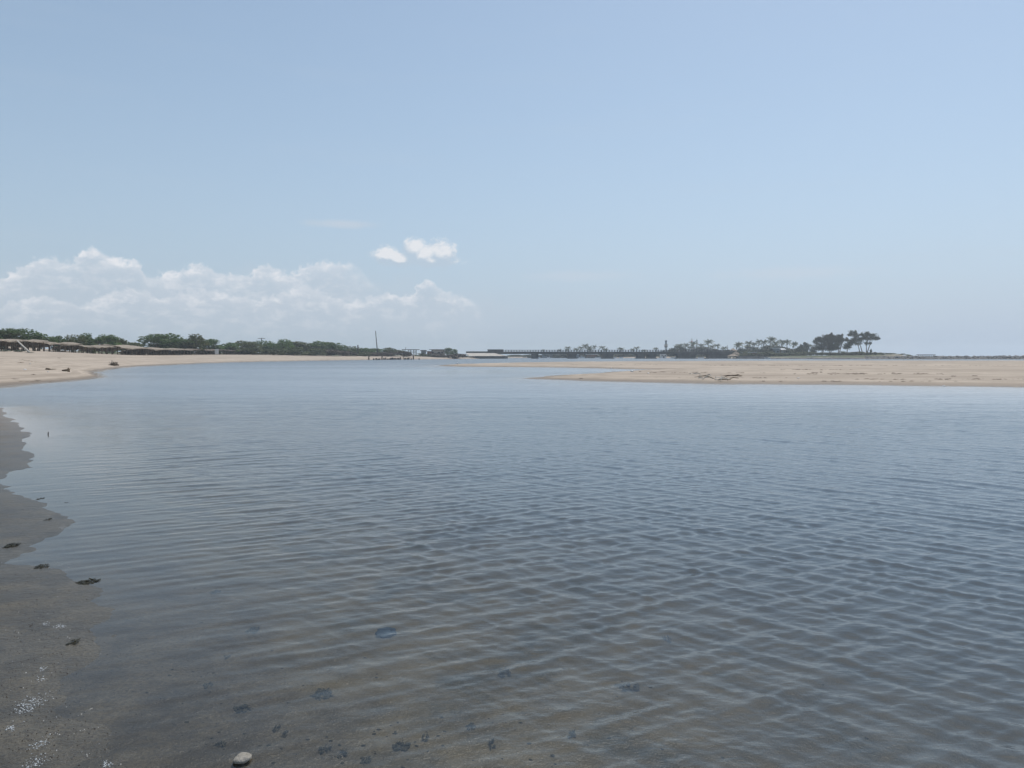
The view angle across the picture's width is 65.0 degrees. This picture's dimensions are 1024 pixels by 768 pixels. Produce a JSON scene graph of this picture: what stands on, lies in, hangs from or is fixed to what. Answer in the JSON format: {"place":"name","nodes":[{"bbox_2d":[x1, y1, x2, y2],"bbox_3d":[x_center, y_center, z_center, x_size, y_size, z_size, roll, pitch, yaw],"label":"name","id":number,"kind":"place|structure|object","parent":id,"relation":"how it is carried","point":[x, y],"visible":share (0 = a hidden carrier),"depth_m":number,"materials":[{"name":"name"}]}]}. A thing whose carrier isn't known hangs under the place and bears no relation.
{"place":"outdoors","nodes":[
{"label":"outdoors","id":0,"kind":"place"},
{"bbox_2d":[0,347,1023,767],"bbox_3d":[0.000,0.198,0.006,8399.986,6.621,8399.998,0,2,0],"label":"ground","id":1,"kind":"structure","parent":0,"point":[904,689],"depth_m":5.25,"materials":[{"name":"sand"}]},
{"bbox_2d":[0,339,16,350],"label":"thatched shelter","id":2,"kind":"object","parent":1,"relation":"on","point":[6,340],"visible":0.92,"depth_m":144.64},
{"bbox_2d":[3,543,20,547],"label":"seaweed clump","id":3,"kind":"object","parent":1,"relation":"on","point":[8,545],"visible":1,"depth_m":7.16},
{"bbox_2d":[0,328,42,349],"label":"broadleaf tree","id":4,"kind":"object","parent":1,"relation":"on","point":[17,333],"visible":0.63,"depth_m":184.69,"materials":[{"name":"green plant"}]},
{"bbox_2d":[0,339,48,350],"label":"thatched shelter","id":5,"kind":"object","parent":1,"relation":"on","point":[2,343],"visible":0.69,"depth_m":153.31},
{"bbox_2d":[16,332,57,350],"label":"broadleaf tree","id":6,"kind":"object","parent":1,"relation":"on","point":[49,339],"visible":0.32,"depth_m":189.23,"materials":[{"name":"green plant"}]},
{"bbox_2d":[14,342,82,352],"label":"thatched shelter","id":7,"kind":"object","parent":1,"relation":"on","point":[49,344],"visible":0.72,"depth_m":161.50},
{"bbox_2d":[50,336,67,351],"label":"broadleaf tree","id":8,"kind":"object","parent":1,"relation":"on","point":[59,338],"visible":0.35,"depth_m":204.42,"materials":[{"name":"green plant"}]},
{"bbox_2d":[10,532,120,764],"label":"shell fragments","id":9,"kind":"object","parent":1,"relation":"on","point":[66,706],"visible":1,"depth_m":3.87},
{"bbox_2d":[66,638,80,644],"bbox_3d":[-2.595,1.525,4.757,0.065,0.012,0.101,0,2,0],"label":"seaweed clump","id":10,"kind":"object","parent":1,"relation":"on","point":[74,641],"visible":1,"depth_m":4.76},
{"bbox_2d":[59,334,89,352],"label":"broadleaf tree","id":11,"kind":"object","parent":1,"relation":"on","point":[69,338],"visible":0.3,"depth_m":207.80,"materials":[{"name":"green plant"}]},
{"bbox_2d":[1,517,159,767],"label":"dark grit","id":12,"kind":"object","parent":1,"relation":"on","point":[42,682],"visible":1,"depth_m":3.89,"materials":[{"name":"gravel"}]},
{"bbox_2d":[52,345,116,353],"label":"thatched shelter","id":13,"kind":"object","parent":1,"relation":"on","point":[83,347],"visible":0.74,"depth_m":171.55,"materials":[{"name":"wicker"}]},
{"bbox_2d":[80,333,103,352],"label":"broadleaf tree","id":14,"kind":"object","parent":1,"relation":"on","point":[90,339],"visible":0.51,"depth_m":212.74,"materials":[{"name":"green plant"}]},
{"bbox_2d":[95,334,121,353],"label":"broadleaf tree","id":15,"kind":"object","parent":1,"relation":"on","point":[110,339],"visible":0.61,"depth_m":217.84,"materials":[{"name":"green plant"}]},
{"bbox_2d":[79,344,152,354],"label":"thatched shelter","id":16,"kind":"object","parent":1,"relation":"on","point":[126,347],"visible":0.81,"depth_m":195.66,"materials":[{"name":"wicker"}]},
{"bbox_2d":[116,337,142,350],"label":"broadleaf tree","id":17,"kind":"object","parent":1,"relation":"on","point":[122,341],"visible":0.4,"depth_m":225.16,"materials":[{"name":"green plant"}]},
{"bbox_2d":[118,347,173,354],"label":"thatched shelter","id":18,"kind":"object","parent":1,"relation":"on","point":[129,351],"visible":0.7,"depth_m":214.01,"materials":[{"name":"wicker"}]},
{"bbox_2d":[136,333,183,351],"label":"broadleaf tree","id":19,"kind":"object","parent":1,"relation":"on","point":[155,340],"visible":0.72,"depth_m":251.25,"materials":[{"name":"green plant"}]},
{"bbox_2d":[146,348,192,354],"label":"thatched shelter","id":20,"kind":"object","parent":1,"relation":"on","point":[164,351],"visible":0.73,"depth_m":234.98,"materials":[{"name":"wicker"}]},
{"bbox_2d":[148,333,194,352],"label":"broadleaf tree","id":21,"kind":"object","parent":1,"relation":"on","point":[182,342],"visible":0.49,"depth_m":255.53,"materials":[{"name":"green plant"}]},
{"bbox_2d":[169,348,214,354],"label":"thatched shelter","id":22,"kind":"object","parent":1,"relation":"on","point":[207,350],"visible":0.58,"depth_m":259.85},
{"bbox_2d":[176,334,208,354],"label":"broadleaf tree","id":23,"kind":"object","parent":1,"relation":"on","point":[199,340],"visible":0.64,"depth_m":259.55,"materials":[{"name":"green plant"}]},
{"bbox_2d":[199,339,224,354],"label":"broadleaf tree","id":24,"kind":"object","parent":1,"relation":"on","point":[212,343],"visible":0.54,"depth_m":283.65,"materials":[{"name":"green plant"}]},
{"bbox_2d":[194,349,240,354],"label":"thatched shelter","id":25,"kind":"object","parent":1,"relation":"on","point":[214,351],"visible":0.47,"depth_m":288.32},
{"bbox_2d":[213,741,225,746],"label":"seaweed clump","id":26,"kind":"object","parent":1,"relation":"on","point":[222,743],"visible":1,"depth_m":3.53,"materials":[{"name":"plant"}]},
{"bbox_2d":[210,342,239,354],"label":"broadleaf tree","id":27,"kind":"object","parent":1,"relation":"on","point":[230,345],"visible":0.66,"depth_m":299.04,"materials":[{"name":"green plant"}]},
{"bbox_2d":[233,752,251,763],"bbox_3d":[-1.134,1.577,3.386,0.074,0.034,0.081,0,2,0],"label":"stone","id":28,"kind":"object","parent":1,"relation":"on","point":[242,757],"visible":1,"depth_m":3.37,"materials":[{"name":"stone"}]},
{"bbox_2d":[233,704,253,712],"bbox_3d":[-1.305,1.574,3.903,0.086,0.012,0.090,-1,2,-31],"label":"seaweed clump","id":29,"kind":"object","parent":1,"relation":"on","point":[244,706],"visible":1,"depth_m":3.90,"materials":[{"name":"plant"}]},
{"bbox_2d":[227,349,259,354],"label":"thatched shelter","id":30,"kind":"object","parent":1,"relation":"on","point":[238,352],"visible":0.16,"depth_m":315.65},
{"bbox_2d":[235,340,262,352],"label":"broadleaf tree","id":31,"kind":"object","parent":1,"relation":"on","point":[246,344],"visible":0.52,"depth_m":315.65,"materials":[{"name":"green plant"}]},
{"bbox_2d":[240,347,263,353],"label":"bush","id":32,"kind":"object","parent":1,"relation":"on","point":[255,350],"visible":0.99,"depth_m":303.15,"materials":[{"name":"green plant"}]},
{"bbox_2d":[245,626,259,632],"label":"seaweed clump","id":33,"kind":"object","parent":1,"relation":"on","point":[254,630],"visible":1,"depth_m":5.05,"materials":[{"name":"plant"}]},
{"bbox_2d":[254,340,280,349],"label":"broadleaf tree","id":34,"kind":"object","parent":1,"relation":"on","point":[270,345],"visible":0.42,"depth_m":331.26,"materials":[{"name":"green plant"}]},
{"bbox_2d":[257,349,283,354],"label":"bush","id":35,"kind":"object","parent":1,"relation":"on","point":[271,351],"visible":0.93,"depth_m":309.62,"materials":[{"name":"green plant"}]},
{"bbox_2d":[272,723,280,730],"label":"seaweed clump","id":36,"kind":"object","parent":1,"relation":"on","point":[278,727],"visible":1,"depth_m":3.71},
{"bbox_2d":[266,339,294,350],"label":"broadleaf tree","id":37,"kind":"object","parent":1,"relation":"on","point":[285,344],"visible":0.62,"depth_m":341.40,"materials":[{"name":"green plant"}]},
{"bbox_2d":[278,347,310,354],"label":"bush","id":38,"kind":"object","parent":1,"relation":"on","point":[297,350],"visible":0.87,"depth_m":319.66,"materials":[{"name":"green plant"}]},
{"bbox_2d":[286,341,315,352],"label":"broadleaf tree","id":39,"kind":"object","parent":1,"relation":"on","point":[299,344],"visible":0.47,"depth_m":354.36,"materials":[{"name":"green plant"}]},
{"bbox_2d":[298,348,326,355],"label":"bush","id":40,"kind":"object","parent":1,"relation":"on","point":[315,352],"visible":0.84,"depth_m":331.14,"materials":[{"name":"green plant"}]},
{"bbox_2d":[301,340,330,349],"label":"broadleaf tree","id":41,"kind":"object","parent":1,"relation":"on","point":[317,344],"visible":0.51,"depth_m":363.02,"materials":[{"name":"green plant"}]},
{"bbox_2d":[310,688,333,699],"bbox_3d":[-0.978,1.584,4.113,0.116,0.012,0.140,-1,2,-30],"label":"seaweed clump","id":42,"kind":"object","parent":1,"relation":"on","point":[321,691],"visible":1,"depth_m":4.11,"materials":[{"name":"plant"}]},
{"bbox_2d":[318,744,331,754],"bbox_3d":[-0.817,1.597,3.518,0.073,0.011,0.063,-2,3,-38],"label":"seaweed clump","id":43,"kind":"object","parent":1,"relation":"on","point":[326,749],"visible":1,"depth_m":3.52,"materials":[{"name":"plant"}]},
{"bbox_2d":[324,349,342,355],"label":"bush","id":44,"kind":"object","parent":1,"relation":"on","point":[331,352],"visible":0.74,"depth_m":342.48,"materials":[{"name":"green plant"}]},
{"bbox_2d":[323,342,347,355],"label":"broadleaf tree","id":45,"kind":"object","parent":1,"relation":"on","point":[332,346],"visible":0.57,"depth_m":370.41,"materials":[{"name":"green plant"}]},
{"bbox_2d":[337,749,346,757],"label":"seaweed clump","id":46,"kind":"object","parent":1,"relation":"on","point":[338,755],"visible":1,"depth_m":3.48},
{"bbox_2d":[336,351,357,355],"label":"bush","id":47,"kind":"object","parent":1,"relation":"on","point":[345,353],"visible":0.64,"depth_m":360.91,"materials":[{"name":"green plant"}]},
{"bbox_2d":[344,346,360,353],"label":"broadleaf tree","id":48,"kind":"object","parent":1,"relation":"on","point":[353,348],"visible":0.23,"depth_m":395.31,"materials":[{"name":"green plant"}]},
{"bbox_2d":[346,351,370,355],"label":"bush","id":49,"kind":"object","parent":1,"relation":"on","point":[363,354],"visible":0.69,"depth_m":375.79,"materials":[{"name":"green plant"}]},
{"bbox_2d":[360,756,371,763],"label":"seaweed clump","id":50,"kind":"object","parent":1,"relation":"on","point":[369,759],"visible":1,"depth_m":3.44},
{"bbox_2d":[359,348,376,352],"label":"broadleaf tree","id":51,"kind":"object","parent":1,"relation":"on","point":[366,350],"visible":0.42,"depth_m":405.99,"materials":[{"name":"green plant"}]},
{"bbox_2d":[361,348,387,352],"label":"broadleaf tree","id":52,"kind":"object","parent":1,"relation":"on","point":[375,349],"visible":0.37,"depth_m":417.24,"materials":[{"name":"green plant"}]},
{"bbox_2d":[363,352,386,355],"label":"bush","id":53,"kind":"object","parent":1,"relation":"on","point":[374,354],"visible":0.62,"depth_m":386.83,"materials":[{"name":"green plant"}]},
{"bbox_2d":[375,627,396,637],"bbox_3d":[-0.799,1.563,5.076,0.139,0.038,0.187,-1,2,-21],"label":"plastic bag","id":54,"kind":"object","parent":1,"relation":"on","point":[385,632],"visible":1,"depth_m":5.03,"materials":[{"name":"plastic"}]},
{"bbox_2d":[378,352,400,355],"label":"bush","id":55,"kind":"object","parent":1,"relation":"on","point":[387,354],"visible":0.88,"depth_m":394.86,"materials":[{"name":"green plant"}]},
{"bbox_2d":[383,347,402,354],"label":"broadleaf tree","id":56,"kind":"object","parent":1,"relation":"on","point":[389,350],"visible":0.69,"depth_m":422.55,"materials":[{"name":"green plant"}]},
{"bbox_2d":[392,740,410,750],"bbox_3d":[-0.492,1.607,3.572,0.084,0.012,0.086,0,2,0],"label":"seaweed clump","id":57,"kind":"object","parent":1,"relation":"on","point":[407,745],"visible":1,"depth_m":3.57,"materials":[{"name":"plant"}]},
{"bbox_2d":[393,351,412,356],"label":"bush","id":58,"kind":"object","parent":1,"relation":"on","point":[407,353],"visible":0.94,"depth_m":399.34,"materials":[{"name":"green plant"}]},
{"bbox_2d":[402,349,419,354],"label":"pergola","id":59,"kind":"object","parent":1,"relation":"on","point":[413,350],"visible":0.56,"depth_m":459.69,"materials":[{"name":"concrete"}]},
{"bbox_2d":[415,353,432,356],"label":"bush","id":60,"kind":"object","parent":1,"relation":"on","point":[423,354],"visible":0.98,"depth_m":438.72,"materials":[{"name":"green plant"}]},
{"bbox_2d":[429,349,445,355],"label":"house","id":61,"kind":"structure","parent":1,"relation":"on","point":[438,351],"depth_m":469.60,"materials":[{"name":"beige paint"}]},
{"bbox_2d":[429,353,453,356],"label":"bush","id":62,"kind":"object","parent":1,"relation":"on","point":[436,355],"visible":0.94,"depth_m":441.20,"materials":[{"name":"green plant"}]},
{"bbox_2d":[443,348,453,354],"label":"broadleaf tree","id":63,"kind":"object","parent":1,"relation":"on","point":[448,351],"visible":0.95,"depth_m":468.58,"materials":[{"name":"green plant"}]},
{"bbox_2d":[446,354,468,358],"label":"bush","id":64,"kind":"object","parent":1,"relation":"on","point":[461,355],"visible":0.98,"depth_m":442.69,"materials":[{"name":"green plant"}]},
{"bbox_2d":[466,722,475,729],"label":"seaweed clump","id":65,"kind":"object","parent":1,"relation":"on","point":[470,724],"visible":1,"depth_m":3.79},
{"bbox_2d":[466,351,507,358],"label":"embankment","id":66,"kind":"structure","parent":1,"relation":"on","point":[486,354],"depth_m":487.19,"materials":[{"name":"concrete"}]},
{"bbox_2d":[488,738,495,749],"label":"seaweed clump","id":67,"kind":"object","parent":1,"relation":"on","point":[489,743],"visible":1,"depth_m":3.61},
{"bbox_2d":[133,588,868,767],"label":"weed scraps","id":68,"kind":"object","parent":1,"relation":"on","point":[528,743],"visible":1,"depth_m":3.65,"materials":[{"name":"plant"}]},
{"bbox_2d":[2,359,1003,381],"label":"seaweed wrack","id":69,"kind":"object","parent":1,"relation":"on","point":[771,365],"visible":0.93,"depth_m":61.29,"materials":[{"name":"plant"}]},
{"bbox_2d":[498,667,510,676],"bbox_3d":[-0.043,1.601,4.469,0.077,0.011,0.138,0,2,0],"label":"seaweed clump","id":70,"kind":"object","parent":1,"relation":"on","point":[504,672],"visible":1,"depth_m":4.46,"materials":[{"name":"plant"}]},
{"bbox_2d":[542,354,551,357],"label":"house","id":71,"kind":"structure","parent":1,"relation":"on","point":[549,355],"depth_m":635.60,"materials":[{"name":"grey paint"}]},
{"bbox_2d":[552,354,563,357],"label":"bush","id":72,"kind":"object","parent":1,"relation":"on","point":[558,355],"visible":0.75,"depth_m":637.46,"materials":[{"name":"green plant"}]},
{"bbox_2d":[567,729,575,738],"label":"seaweed clump","id":73,"kind":"object","parent":1,"relation":"on","point":[572,734],"visible":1,"depth_m":3.75,"materials":[{"name":"plant"}]},
{"bbox_2d":[585,354,597,357],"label":"house","id":74,"kind":"structure","parent":1,"relation":"on","point":[591,355],"depth_m":629.60,"materials":[{"name":"grey brick"}]},
{"bbox_2d":[487,349,731,358],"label":"bridge","id":75,"kind":"structure","parent":1,"relation":"on","point":[679,355],"depth_m":492.23,"materials":[{"name":"grey concrete"}]},
{"bbox_2d":[614,682,638,690],"bbox_3d":[0.622,1.633,4.335,0.143,0.012,0.114,0,2,0],"label":"seaweed clump","id":76,"kind":"object","parent":1,"relation":"on","point":[628,684],"visible":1,"depth_m":4.34,"materials":[{"name":"plant"}]},
{"bbox_2d":[668,345,687,355],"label":"broadleaf tree","id":77,"kind":"object","parent":1,"relation":"on","point":[681,348],"visible":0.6,"depth_m":636.62,"materials":[{"name":"green plant"}]},
{"bbox_2d":[688,342,696,351],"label":"coconut palm","id":78,"kind":"object","parent":1,"relation":"on","point":[693,344],"visible":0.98,"depth_m":615.64,"materials":[{"name":"green plant"}]},
{"bbox_2d":[689,346,712,351],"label":"broadleaf tree","id":79,"kind":"object","parent":1,"relation":"on","point":[702,348],"visible":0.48,"depth_m":645.76,"materials":[{"name":"green plant"}]},
{"bbox_2d":[703,339,714,351],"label":"coconut palm","id":80,"kind":"object","parent":1,"relation":"on","point":[707,341],"visible":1,"depth_m":628.05,"materials":[{"name":"green plant"}]},
{"bbox_2d":[690,373,738,379],"bbox_3d":[13.221,-0.540,55.389,2.534,0.304,10.166,0,2,0],"label":"debris heap","id":81,"kind":"object","parent":1,"relation":"on","point":[721,377],"visible":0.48,"depth_m":52.27,"materials":[{"name":"brown wood"}]},
{"bbox_2d":[734,351,754,356],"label":"bush","id":82,"kind":"object","parent":1,"relation":"on","point":[744,354],"visible":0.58,"depth_m":500.88,"materials":[{"name":"green plant"}]},
{"bbox_2d":[737,349,754,353],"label":"broadleaf tree","id":83,"kind":"object","parent":1,"relation":"on","point":[743,350],"visible":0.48,"depth_m":517.28,"materials":[{"name":"green plant"}]},
{"bbox_2d":[737,356,767,358],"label":"quay wall","id":84,"kind":"structure","parent":1,"relation":"on","point":[751,357],"depth_m":463.23,"materials":[{"name":"concrete"}]},
{"bbox_2d":[751,347,767,354],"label":"broadleaf tree","id":85,"kind":"object","parent":1,"relation":"on","point":[758,350],"visible":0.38,"depth_m":519.02,"materials":[{"name":"green plant"}]},
{"bbox_2d":[759,352,776,356],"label":"bush","id":86,"kind":"object","parent":1,"relation":"on","point":[766,353],"visible":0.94,"depth_m":495.76,"materials":[{"name":"green plant"}]},
{"bbox_2d":[761,347,774,351],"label":"broadleaf tree","id":87,"kind":"object","parent":1,"relation":"on","point":[768,349],"visible":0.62,"depth_m":513.17,"materials":[{"name":"green plant"}]},
{"bbox_2d":[771,348,780,354],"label":"house","id":88,"kind":"structure","parent":1,"relation":"on","point":[776,350],"depth_m":511.55,"materials":[{"name":"grey paint"}]},
{"bbox_2d":[771,353,789,355],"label":"bush","id":89,"kind":"object","parent":1,"relation":"on","point":[780,354],"visible":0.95,"depth_m":493.14,"materials":[{"name":"green plant"}]},
{"bbox_2d":[785,352,802,355],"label":"bush","id":90,"kind":"object","parent":1,"relation":"on","point":[791,354],"visible":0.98,"depth_m":489.32,"materials":[{"name":"green plant"}]},
{"bbox_2d":[797,347,807,352],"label":"broadleaf tree","id":91,"kind":"object","parent":1,"relation":"on","point":[800,350],"visible":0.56,"depth_m":510.71,"materials":[{"name":"green plant"}]},
{"bbox_2d":[794,352,815,355],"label":"bush","id":92,"kind":"object","parent":1,"relation":"on","point":[805,353],"visible":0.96,"depth_m":485.61,"materials":[{"name":"green plant"}]},
{"bbox_2d":[802,342,808,350],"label":"broadleaf tree","id":93,"kind":"object","parent":1,"relation":"on","point":[805,344],"visible":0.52,"depth_m":522.42,"materials":[{"name":"green plant"}]},
{"bbox_2d":[812,334,827,353],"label":"casuarina tree","id":94,"kind":"object","parent":1,"relation":"on","point":[819,347],"visible":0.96,"depth_m":498.37,"materials":[{"name":"green plant"}]},
{"bbox_2d":[822,332,839,351],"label":"casuarina tree","id":95,"kind":"object","parent":1,"relation":"on","point":[830,342],"visible":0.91,"depth_m":494.69,"materials":[{"name":"green plant"}]},
{"bbox_2d":[830,351,849,354],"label":"bush","id":96,"kind":"object","parent":1,"relation":"on","point":[841,353],"visible":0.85,"depth_m":478.15,"materials":[{"name":"green plant"}]},
{"bbox_2d":[832,334,849,352],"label":"casuarina tree","id":97,"kind":"object","parent":1,"relation":"on","point":[839,340],"visible":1,"depth_m":490.73,"materials":[{"name":"green plant"}]},
{"bbox_2d":[843,338,855,351],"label":"casuarina tree","id":98,"kind":"object","parent":1,"relation":"on","point":[848,344],"visible":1,"depth_m":488.86,"materials":[{"name":"green plant"}]},
{"bbox_2d":[847,330,863,351],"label":"casuarina tree","id":99,"kind":"object","parent":1,"relation":"on","point":[859,340],"visible":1,"depth_m":486.71,"materials":[{"name":"green plant"}]},
{"bbox_2d":[850,351,868,354],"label":"bush","id":100,"kind":"object","parent":1,"relation":"on","point":[858,352],"visible":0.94,"depth_m":472.84,"materials":[{"name":"green plant"}]},
{"bbox_2d":[860,331,880,351],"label":"casuarina tree","id":101,"kind":"object","parent":1,"relation":"on","point":[866,336],"visible":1,"depth_m":484.88,"materials":[{"name":"green plant"}]},
{"bbox_2d":[770,355,1023,358],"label":"riprap","id":102,"kind":"object","parent":1,"relation":"on","point":[948,357],"visible":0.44,"depth_m":403.24,"materials":[{"name":"stone"}]},
{"bbox_2d":[0,356,1023,713],"bbox_3d":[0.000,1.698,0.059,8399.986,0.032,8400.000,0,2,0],"label":"water","id":103,"kind":"structure","parent":0,"point":[908,498],"depth_m":14.79,"materials":[{"name":"liquid"}]},
{"bbox_2d":[34,564,48,568],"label":"seaweed clump","id":104,"kind":"object","parent":103,"relation":"on","point":[40,566],"visible":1,"depth_m":6.48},
{"bbox_2d":[5,525,112,767],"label":"foam","id":105,"kind":"object","parent":103,"relation":"on","point":[10,727],"visible":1,"depth_m":3.83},
{"bbox_2d":[75,578,100,584],"bbox_3d":[-3.187,1.485,6.046,0.152,0.012,0.177,1,2,23],"label":"seaweed clump","id":106,"kind":"object","parent":103,"relation":"on","point":[81,582],"visible":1,"depth_m":6.04,"materials":[{"name":"plant"}]},
{"bbox_2d":[0,0,1023,355],"label":"sky","id":107,"kind":"structure","parent":0,"point":[463,176],"materials":[{"name":"blue"}]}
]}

